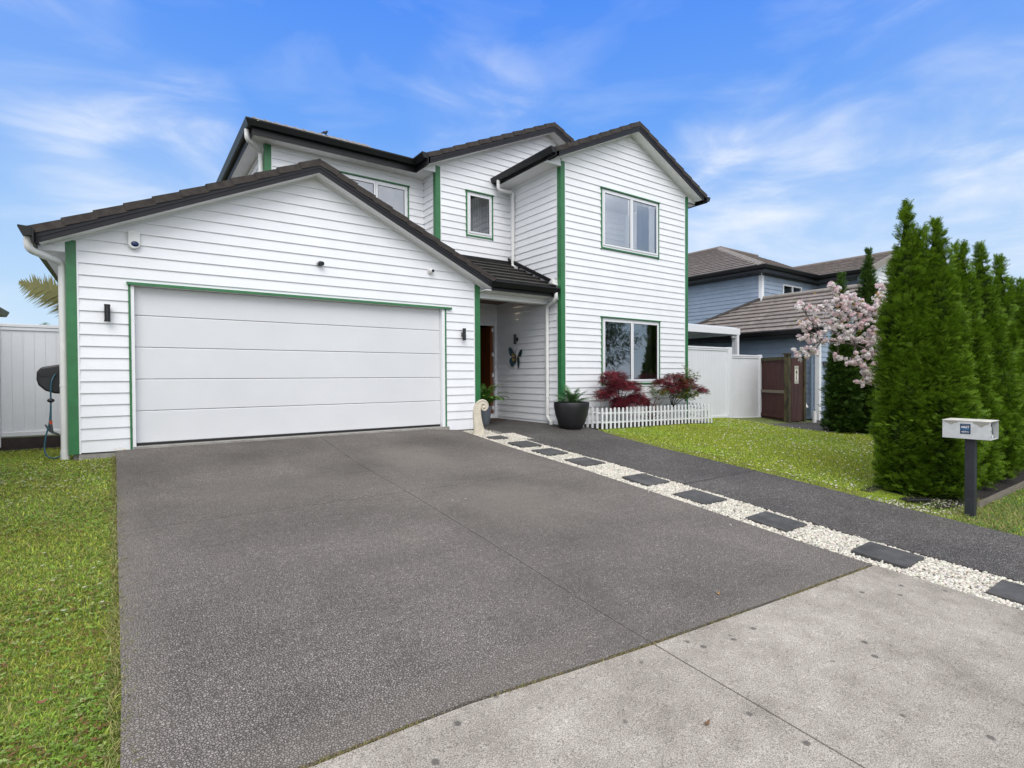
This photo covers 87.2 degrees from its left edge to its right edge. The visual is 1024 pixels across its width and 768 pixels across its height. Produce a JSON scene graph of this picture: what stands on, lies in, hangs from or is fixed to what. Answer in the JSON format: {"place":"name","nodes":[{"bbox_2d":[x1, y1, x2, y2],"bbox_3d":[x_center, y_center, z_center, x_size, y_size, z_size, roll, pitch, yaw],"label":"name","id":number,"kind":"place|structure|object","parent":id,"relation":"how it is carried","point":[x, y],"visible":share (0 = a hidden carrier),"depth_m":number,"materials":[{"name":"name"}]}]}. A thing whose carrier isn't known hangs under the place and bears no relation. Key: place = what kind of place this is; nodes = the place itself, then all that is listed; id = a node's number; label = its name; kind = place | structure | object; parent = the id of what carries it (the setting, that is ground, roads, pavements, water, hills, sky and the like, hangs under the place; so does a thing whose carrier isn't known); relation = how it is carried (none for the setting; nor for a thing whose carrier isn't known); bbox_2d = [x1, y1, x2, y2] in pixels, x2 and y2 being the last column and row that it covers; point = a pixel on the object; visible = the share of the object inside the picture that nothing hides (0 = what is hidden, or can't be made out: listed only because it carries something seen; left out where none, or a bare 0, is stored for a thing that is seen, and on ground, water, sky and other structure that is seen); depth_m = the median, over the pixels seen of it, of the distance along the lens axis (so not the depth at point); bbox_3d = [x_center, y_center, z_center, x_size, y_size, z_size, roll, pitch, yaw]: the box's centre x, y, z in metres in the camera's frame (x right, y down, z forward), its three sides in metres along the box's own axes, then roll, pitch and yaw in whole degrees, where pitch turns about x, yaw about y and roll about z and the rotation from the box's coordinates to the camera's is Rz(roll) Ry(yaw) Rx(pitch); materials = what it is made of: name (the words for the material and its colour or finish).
{"place":"outdoors","nodes":[
{"label":"outdoors","id":0,"kind":"place"},
{"bbox_2d":[116,429,871,767],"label":"driveway","id":1,"kind":"structure","parent":0,"point":[298,603],"depth_m":4.02,"materials":[{"name":"grey asphalt"}]},
{"bbox_2d":[0,417,1023,767],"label":"ground","id":2,"kind":"structure","parent":0,"point":[752,419],"depth_m":4.00,"materials":[{"name":"green plant"}]},
{"bbox_2d":[0,307,8,316],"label":"house","id":3,"kind":"structure","parent":2,"relation":"on","point":[4,313],"depth_m":11.15,"materials":[{"name":"white paint"}]},
{"bbox_2d":[0,446,60,452],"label":"side soil","id":4,"kind":"structure","parent":2,"relation":"on","point":[26,450],"depth_m":8.28,"materials":[{"name":"brown soil"}]},
{"bbox_2d":[0,323,60,449],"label":"white fence","id":5,"kind":"object","parent":4,"relation":"on","point":[28,352],"visible":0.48,"depth_m":8.41,"materials":[{"name":"plastic"}]},
{"bbox_2d":[2,459,108,620],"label":"lawn daisies","id":6,"kind":"object","parent":2,"relation":"on","point":[47,495],"visible":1,"depth_m":5.87,"materials":[{"name":"white plant"}]},
{"bbox_2d":[0,447,151,767],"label":"lawn grass","id":7,"kind":"structure","parent":2,"relation":"on","point":[111,527],"depth_m":3.35,"materials":[{"name":"green plant"}]},
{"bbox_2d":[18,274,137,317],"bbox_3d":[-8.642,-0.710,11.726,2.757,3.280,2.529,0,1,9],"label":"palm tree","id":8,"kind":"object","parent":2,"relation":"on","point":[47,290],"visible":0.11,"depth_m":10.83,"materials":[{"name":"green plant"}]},
{"bbox_2d":[17,116,709,460],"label":"house","id":9,"kind":"structure","parent":2,"relation":"on","point":[558,251],"depth_m":9.88,"materials":[{"name":"white paint"}]},
{"bbox_2d":[36,365,59,458],"bbox_3d":[-6.274,0.365,7.376,0.350,1.261,0.550,-1,1,-36],"label":"hose reel","id":10,"kind":"object","parent":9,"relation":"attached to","point":[48,378],"visible":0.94,"depth_m":7.25,"materials":[{"name":"black plastic"}]},
{"bbox_2d":[104,304,110,321],"bbox_3d":[-5.557,-0.973,7.388,0.072,0.238,0.110,-1,1,-36],"label":"wall lamp","id":11,"kind":"object","parent":9,"relation":"attached to","point":[106,312],"visible":1,"depth_m":7.35,"materials":[{"name":"black metal"}]},
{"bbox_2d":[128,229,139,248],"bbox_3d":[-5.317,-2.032,7.568,0.144,0.262,0.084,-1,1,-36],"label":"alarm siren","id":12,"kind":"object","parent":9,"relation":"attached to","point":[133,239],"visible":1,"depth_m":7.54,"materials":[{"name":"white plastic"}]},
{"bbox_2d":[134,286,439,445],"bbox_3d":[-3.412,-0.283,9.132,4.885,2.282,0.046,-1,1,-36],"label":"garage door","id":13,"kind":"structure","parent":9,"relation":"in","point":[172,377],"depth_m":8.79,"materials":[{"name":"metal"}]},
{"bbox_2d":[316,261,323,265],"bbox_3d":[-3.231,-2.029,9.058,0.142,0.091,0.087,0,1,27],"label":"security camera","id":14,"kind":"object","parent":9,"relation":"attached to","point":[319,263],"visible":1,"depth_m":9.02,"materials":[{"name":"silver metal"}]},
{"bbox_2d":[339,171,409,217],"bbox_3d":[-3.038,-3.870,11.944,1.610,1.326,0.162,-1,1,-36],"label":"window","id":15,"kind":"structure","parent":9,"relation":"in","point":[393,194],"depth_m":12.16,"materials":[{"name":"white metal"}]},
{"bbox_2d":[427,268,433,274],"bbox_3d":[-1.542,-2.147,10.247,0.120,0.114,0.125,-1,1,-36],"label":"security camera","id":16,"kind":"object","parent":9,"relation":"attached to","point":[430,271],"visible":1,"depth_m":10.23,"materials":[{"name":"white plastic"}]},
{"bbox_2d":[461,328,465,339],"bbox_3d":[-0.957,-0.983,10.673,0.072,0.238,0.110,-1,1,-36],"label":"wall lamp","id":17,"kind":"object","parent":9,"relation":"attached to","point":[463,334],"visible":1,"depth_m":10.63,"materials":[{"name":"black metal"}]},
{"bbox_2d":[465,189,493,240],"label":"window","id":18,"kind":"structure","parent":9,"relation":"in","point":[479,206],"depth_m":12.88,"materials":[{"name":"white metal"}]},
{"bbox_2d":[480,326,493,412],"bbox_3d":[-0.802,-0.366,14.078,0.185,2.213,0.908,-1,1,-36],"label":"front door","id":19,"kind":"structure","parent":9,"relation":"in","point":[486,333],"depth_m":13.87,"materials":[{"name":"brown wood"}]},
{"bbox_2d":[508,347,521,368],"bbox_3d":[0.084,-0.638,13.056,0.060,0.540,0.526,-1,1,-36],"label":"butterfly ornament","id":20,"kind":"object","parent":9,"relation":"attached to","point":[512,360],"visible":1,"depth_m":13.11,"materials":[{"name":"blue metal"}]},
{"bbox_2d":[513,334,517,343],"bbox_3d":[0.086,-1.082,13.027,0.110,0.238,0.072,-1,1,-36],"label":"wall lamp","id":21,"kind":"object","parent":9,"relation":"attached to","point":[515,338],"visible":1,"depth_m":12.98,"materials":[{"name":"black metal"}]},
{"bbox_2d":[605,367,617,377],"bbox_3d":[2.465,-0.232,13.272,0.440,0.374,0.167,-1,1,-36],"label":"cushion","id":22,"kind":"object","parent":9,"relation":"on","point":[612,369],"visible":0.32,"depth_m":13.20,"materials":[{"name":"fabric"}]},
{"bbox_2d":[605,334,621,371],"bbox_3d":[3.035,-0.777,16.506,0.100,1.450,1.050,-1,1,-36],"label":"window","id":23,"kind":"structure","parent":9,"relation":"in","point":[613,343],"depth_m":16.43,"materials":[{"name":"glass"}]},
{"bbox_2d":[617,366,628,378],"bbox_3d":[2.790,-0.247,13.504,0.480,0.408,0.182,-1,1,-36],"label":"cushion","id":24,"kind":"object","parent":9,"relation":"on","point":[624,368],"visible":0.53,"depth_m":13.43,"materials":[{"name":"fabric"}]},
{"bbox_2d":[600,186,660,259],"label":"window","id":25,"kind":"structure","parent":9,"relation":"in","point":[641,214],"depth_m":13.47,"materials":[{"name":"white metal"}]},
{"bbox_2d":[600,316,660,385],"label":"window","id":26,"kind":"structure","parent":9,"relation":"in","point":[641,338],"depth_m":13.67,"materials":[{"name":"white metal"}]},
{"bbox_2d":[483,418,602,437],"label":"porch floor","id":27,"kind":"structure","parent":2,"relation":"on","point":[529,429],"depth_m":11.20,"materials":[{"name":"grey concrete"}]},
{"bbox_2d":[481,405,491,424],"bbox_3d":[-0.620,0.689,11.829,0.360,0.420,0.360,-1,1,-36],"label":"planter pot","id":28,"kind":"object","parent":27,"relation":"on","point":[485,415],"visible":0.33,"depth_m":11.71,"materials":[{"name":"grey ceramic"}]},
{"bbox_2d":[480,383,508,403],"bbox_3d":[-0.641,0.254,11.875,1.218,0.546,1.198,0,1,4],"label":"fern","id":29,"kind":"object","parent":28,"relation":"in","point":[487,396],"visible":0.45,"depth_m":11.71,"materials":[{"name":"green plant"}]},
{"bbox_2d":[490,418,505,420],"bbox_3d":[-0.548,0.876,13.135,0.650,0.015,0.500,-1,1,-36],"label":"doormat","id":30,"kind":"object","parent":27,"relation":"on","point":[494,419],"visible":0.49,"depth_m":13.14,"materials":[{"name":"black"}]},
{"bbox_2d":[554,401,588,428],"bbox_3d":[1.263,0.664,11.428,0.756,0.560,0.756,-1,1,-36],"label":"planter pot","id":31,"kind":"object","parent":27,"relation":"on","point":[571,415],"visible":0.94,"depth_m":11.15,"materials":[{"name":"grey ceramic"}]},
{"bbox_2d":[555,384,592,402],"bbox_3d":[1.310,0.248,11.387,0.967,0.488,0.853,-1,1,-36],"label":"cycad plant","id":32,"kind":"object","parent":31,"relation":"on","point":[571,397],"visible":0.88,"depth_m":11.34,"materials":[{"name":"green plant"}]},
{"bbox_2d":[287,566,868,767],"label":"joint grass","id":33,"kind":"structure","parent":2,"relation":"on","point":[515,688],"depth_m":2.94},
{"bbox_2d":[583,401,711,428],"bbox_3d":[3.223,0.728,12.740,3.926,0.547,0.827,-1,1,-36],"label":"picket fence","id":34,"kind":"object","parent":2,"relation":"on","point":[701,415],"visible":0.98,"depth_m":12.40,"materials":[{"name":"white paint"}]},
{"bbox_2d":[584,418,712,429],"bbox_3d":[3.211,0.972,12.786,3.940,0.156,0.860,-1,1,-36],"label":"garden bed","id":35,"kind":"object","parent":2,"relation":"on","point":[604,426],"visible":0.4,"depth_m":12.50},
{"bbox_2d":[592,370,653,424],"bbox_3d":[2.565,0.337,12.255,1.890,1.332,0.830,-1,1,-36],"label":"maple","id":36,"kind":"object","parent":35,"relation":"on","point":[616,382],"visible":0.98,"depth_m":12.06,"materials":[{"name":"red plant"}]},
{"bbox_2d":[641,398,666,422],"bbox_3d":[3.223,0.575,12.854,1.446,0.750,1.242,-1,1,-36],"label":"flax","id":37,"kind":"object","parent":35,"relation":"on","point":[648,404],"visible":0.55,"depth_m":12.81,"materials":[{"name":"plant"}]},
{"bbox_2d":[646,364,709,406],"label":"maple","id":38,"kind":"object","parent":35,"relation":"on","point":[682,385],"visible":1,"depth_m":13.26,"materials":[{"name":"red plant"}]},
{"bbox_2d":[309,565,1023,767],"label":"vehicle crossing","id":39,"kind":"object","parent":2,"relation":"on","point":[874,666],"visible":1,"depth_m":2.79,"materials":[{"name":"concrete"}]},
{"bbox_2d":[452,492,962,545],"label":"spilt pebbles","id":40,"kind":"object","parent":2,"relation":"on","point":[956,503],"visible":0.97,"depth_m":6.71,"materials":[{"name":"white gravel"}]},
{"bbox_2d":[688,323,739,354],"bbox_3d":[4.266,-0.343,17.752,3.260,2.835,5.060,-1,1,-36],"label":"pergola","id":41,"kind":"object","parent":2,"relation":"on","point":[698,331],"visible":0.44,"depth_m":16.41,"materials":[{"name":"white wood"}]},
{"bbox_2d":[688,346,761,417],"bbox_3d":[6.146,0.021,15.591,3.860,2.190,0.130,-1,1,-36],"label":"white fence","id":42,"kind":"object","parent":2,"relation":"on","point":[730,381],"visible":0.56,"depth_m":15.63,"materials":[{"name":"plastic"}]},
{"bbox_2d":[607,419,873,489],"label":"lawn daisies","id":43,"kind":"object","parent":2,"relation":"on","point":[775,451],"visible":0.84,"depth_m":10.30,"materials":[{"name":"white plant"}]},
{"bbox_2d":[464,429,1023,610],"bbox_3d":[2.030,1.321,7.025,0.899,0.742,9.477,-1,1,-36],"label":"white pebbles","id":44,"kind":"object","parent":2,"relation":"on","point":[947,574],"visible":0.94,"depth_m":5.39,"materials":[{"name":"white gravel"}]},
{"bbox_2d":[473,399,488,434],"bbox_3d":[-0.602,0.654,10.334,0.312,0.721,0.149,0,1,-7],"label":"scroll sculpture","id":45,"kind":"object","parent":44,"relation":"on","point":[478,426],"visible":0.97,"depth_m":10.27,"materials":[{"name":"beige stone"}]},
{"bbox_2d":[486,435,507,439],"bbox_3d":[-0.272,1.003,9.954,0.340,0.064,0.260,-1,1,-36],"label":"stepping stone","id":46,"kind":"object","parent":44,"relation":"on","point":[497,437],"visible":0.85,"depth_m":9.91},
{"bbox_2d":[508,440,541,447],"bbox_3d":[0.223,1.064,9.424,0.430,0.079,0.450,-1,1,-36],"label":"stepping stone","id":47,"kind":"object","parent":44,"relation":"on","point":[523,444],"visible":0.74,"depth_m":9.36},
{"bbox_2d":[531,448,567,455],"bbox_3d":[0.619,1.123,8.813,0.430,0.076,0.454,-1,1,-36],"label":"stepping stone","id":48,"kind":"object","parent":44,"relation":"on","point":[549,451],"visible":0.74,"depth_m":8.76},
{"bbox_2d":[564,457,604,466],"bbox_3d":[1.101,1.187,8.154,0.430,0.077,0.460,-1,1,-36],"label":"stepping stone","id":49,"kind":"object","parent":44,"relation":"on","point":[584,461],"visible":0.77,"depth_m":8.10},
{"bbox_2d":[622,473,669,486],"bbox_3d":[1.794,1.294,7.230,0.430,0.085,0.464,-1,1,-36],"label":"stepping stone","id":50,"kind":"object","parent":44,"relation":"on","point":[643,479],"visible":0.76,"depth_m":7.18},
{"bbox_2d":[673,489,726,504],"bbox_3d":[2.272,1.379,6.510,0.430,0.085,0.460,-1,1,-36],"label":"stepping stone","id":51,"kind":"object","parent":44,"relation":"on","point":[698,496],"visible":0.71,"depth_m":6.47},
{"bbox_2d":[746,511,806,532],"bbox_3d":[2.817,1.478,5.749,0.430,0.089,0.453,-1,1,-36],"label":"stepping stone","id":52,"kind":"object","parent":44,"relation":"on","point":[778,522],"visible":0.73,"depth_m":5.71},
{"bbox_2d":[851,542,923,568],"bbox_3d":[3.440,1.573,4.931,0.430,0.076,0.450,-1,1,-36],"label":"stepping stone","id":53,"kind":"object","parent":44,"relation":"on","point":[894,557],"visible":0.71,"depth_m":4.89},
{"bbox_2d":[986,579,1023,605],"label":"stepping stone","id":54,"kind":"object","parent":44,"relation":"on","point":[1005,590],"visible":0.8,"depth_m":4.18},
{"bbox_2d":[523,431,1023,582],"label":"footpath","id":55,"kind":"structure","parent":2,"relation":"on","point":[982,549],"depth_m":6.41,"materials":[{"name":"grey asphalt"}]},
{"bbox_2d":[761,353,792,422],"bbox_3d":[7.789,0.145,15.995,0.274,2.075,1.310,-1,1,-16],"label":"brown fence","id":56,"kind":"object","parent":2,"relation":"on","point":[776,388],"visible":0.84,"depth_m":15.88,"materials":[{"name":"brown wood"}]},
{"bbox_2d":[596,417,990,519],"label":"lawn grass","id":57,"kind":"structure","parent":2,"relation":"on","point":[691,450],"depth_m":10.01,"materials":[{"name":"green plant"}]},
{"bbox_2d":[791,281,888,387],"bbox_3d":[7.130,-0.284,10.471,3.587,3.412,1.476,-1,1,-17],"label":"cherry tree","id":58,"kind":"object","parent":2,"relation":"on","point":[861,310],"visible":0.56,"depth_m":10.27,"materials":[{"name":"pink plant"}]},
{"bbox_2d":[819,271,866,432],"bbox_3d":[8.086,-0.760,13.178,1.116,4.058,1.100,-1,1,-36],"label":"conifer","id":59,"kind":"object","parent":2,"relation":"on","point":[842,403],"visible":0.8,"depth_m":12.99,"materials":[{"name":"green plant"}]},
{"bbox_2d":[852,247,884,433],"bbox_3d":[8.682,-1.035,13.207,1.124,4.662,1.118,-1,1,-36],"label":"conifer","id":60,"kind":"object","parent":2,"relation":"on","point":[868,290],"visible":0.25,"depth_m":13.03,"materials":[{"name":"green plant"}]},
{"bbox_2d":[860,469,1023,509],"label":"hedge bed","id":61,"kind":"object","parent":2,"relation":"on","point":[984,492],"visible":0.24,"depth_m":7.39,"materials":[{"name":"brown soil"}]},
{"bbox_2d":[865,197,942,494],"bbox_3d":[5.298,-0.475,7.288,0.985,4.063,0.971,-1,1,-36],"label":"conifer","id":62,"kind":"object","parent":61,"relation":"on","point":[900,369],"visible":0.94,"depth_m":7.14,"materials":[{"name":"green plant"}]},
{"bbox_2d":[903,498,930,501],"bbox_3d":[5.173,1.476,6.856,0.362,0.035,0.072,0,1,-5],"label":"edging","id":63,"kind":"object","parent":61,"relation":"on","point":[916,499],"visible":1,"depth_m":6.84,"materials":[{"name":"black plastic"}]},
{"bbox_2d":[903,215,990,498],"bbox_3d":[5.699,-0.343,7.170,1.108,3.850,1.057,-1,1,-36],"label":"conifer","id":64,"kind":"object","parent":61,"relation":"on","point":[954,396],"visible":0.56,"depth_m":6.96,"materials":[{"name":"green plant"}]},
{"bbox_2d":[948,239,1013,488],"bbox_3d":[6.589,-0.272,7.881,1.218,3.677,1.114,-1,1,-36],"label":"conifer","id":65,"kind":"object","parent":61,"relation":"on","point":[979,349],"visible":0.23,"depth_m":7.62,"materials":[{"name":"green plant"}]},
{"bbox_2d":[967,239,1023,480],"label":"conifer","id":66,"kind":"object","parent":61,"relation":"on","point":[995,323],"visible":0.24,"depth_m":8.10,"materials":[{"name":"green plant"}]},
{"bbox_2d":[989,253,1023,472],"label":"conifer","id":67,"kind":"object","parent":61,"relation":"on","point":[1006,296],"visible":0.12,"depth_m":8.72,"materials":[{"name":"green plant"}]},
{"bbox_2d":[1006,276,1023,427],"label":"conifer","id":68,"kind":"object","parent":61,"relation":"on","point":[1019,294],"visible":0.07,"depth_m":9.29,"materials":[{"name":"green plant"}]},
{"bbox_2d":[942,418,998,517],"bbox_3d":[5.457,1.020,6.413,0.322,1.193,0.455,-1,1,-36],"label":"letterbox","id":69,"kind":"object","parent":2,"relation":"on","point":[971,432],"visible":1,"depth_m":6.33,"materials":[{"name":"grey metal"}]},
{"bbox_2d":[977,481,1023,508],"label":"edging board","id":70,"kind":"object","parent":2,"relation":"on","point":[996,496],"visible":0.67,"depth_m":7.23,"materials":[{"name":"brown wood"}]},
{"bbox_2d":[0,0,1023,324],"label":"sky","id":71,"kind":"structure","parent":0,"point":[805,126],"materials":[{"name":"blue"}]},
{"bbox_2d":[688,246,893,419],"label":"house","id":72,"kind":"structure","parent":0,"point":[752,297],"depth_m":19.71,"materials":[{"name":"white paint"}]},
{"bbox_2d":[783,284,801,293],"bbox_3d":[10.751,-3.378,20.928,1.520,1.050,0.355,-1,1,-36],"label":"window","id":73,"kind":"structure","parent":72,"relation":"in","point":[786,288],"depth_m":21.06,"materials":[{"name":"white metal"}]},
{"bbox_2d":[791,356,805,421],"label":"side gate","id":74,"kind":"structure","parent":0,"point":[798,391],"depth_m":15.73,"materials":[{"name":"brown wood"}]},
{"bbox_2d":[768,421,854,431],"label":"neighbour driveway","id":75,"kind":"structure","parent":0,"point":[816,426],"depth_m":14.55,"materials":[{"name":"grey concrete"}]},
{"bbox_2d":[812,411,816,422],"bbox_3d":[8.894,0.965,15.824,0.110,0.330,0.108,-1,1,-36],"label":"pipe stub","id":76,"kind":"object","parent":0,"point":[814,416],"visible":1,"depth_m":15.79,"materials":[{"name":"white plastic"}]},
{"bbox_2d":[940,488,1023,535],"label":"lawn grass","id":77,"kind":"structure","parent":0,"point":[1012,518],"depth_m":6.38,"materials":[{"name":"green plant"}]}
]}

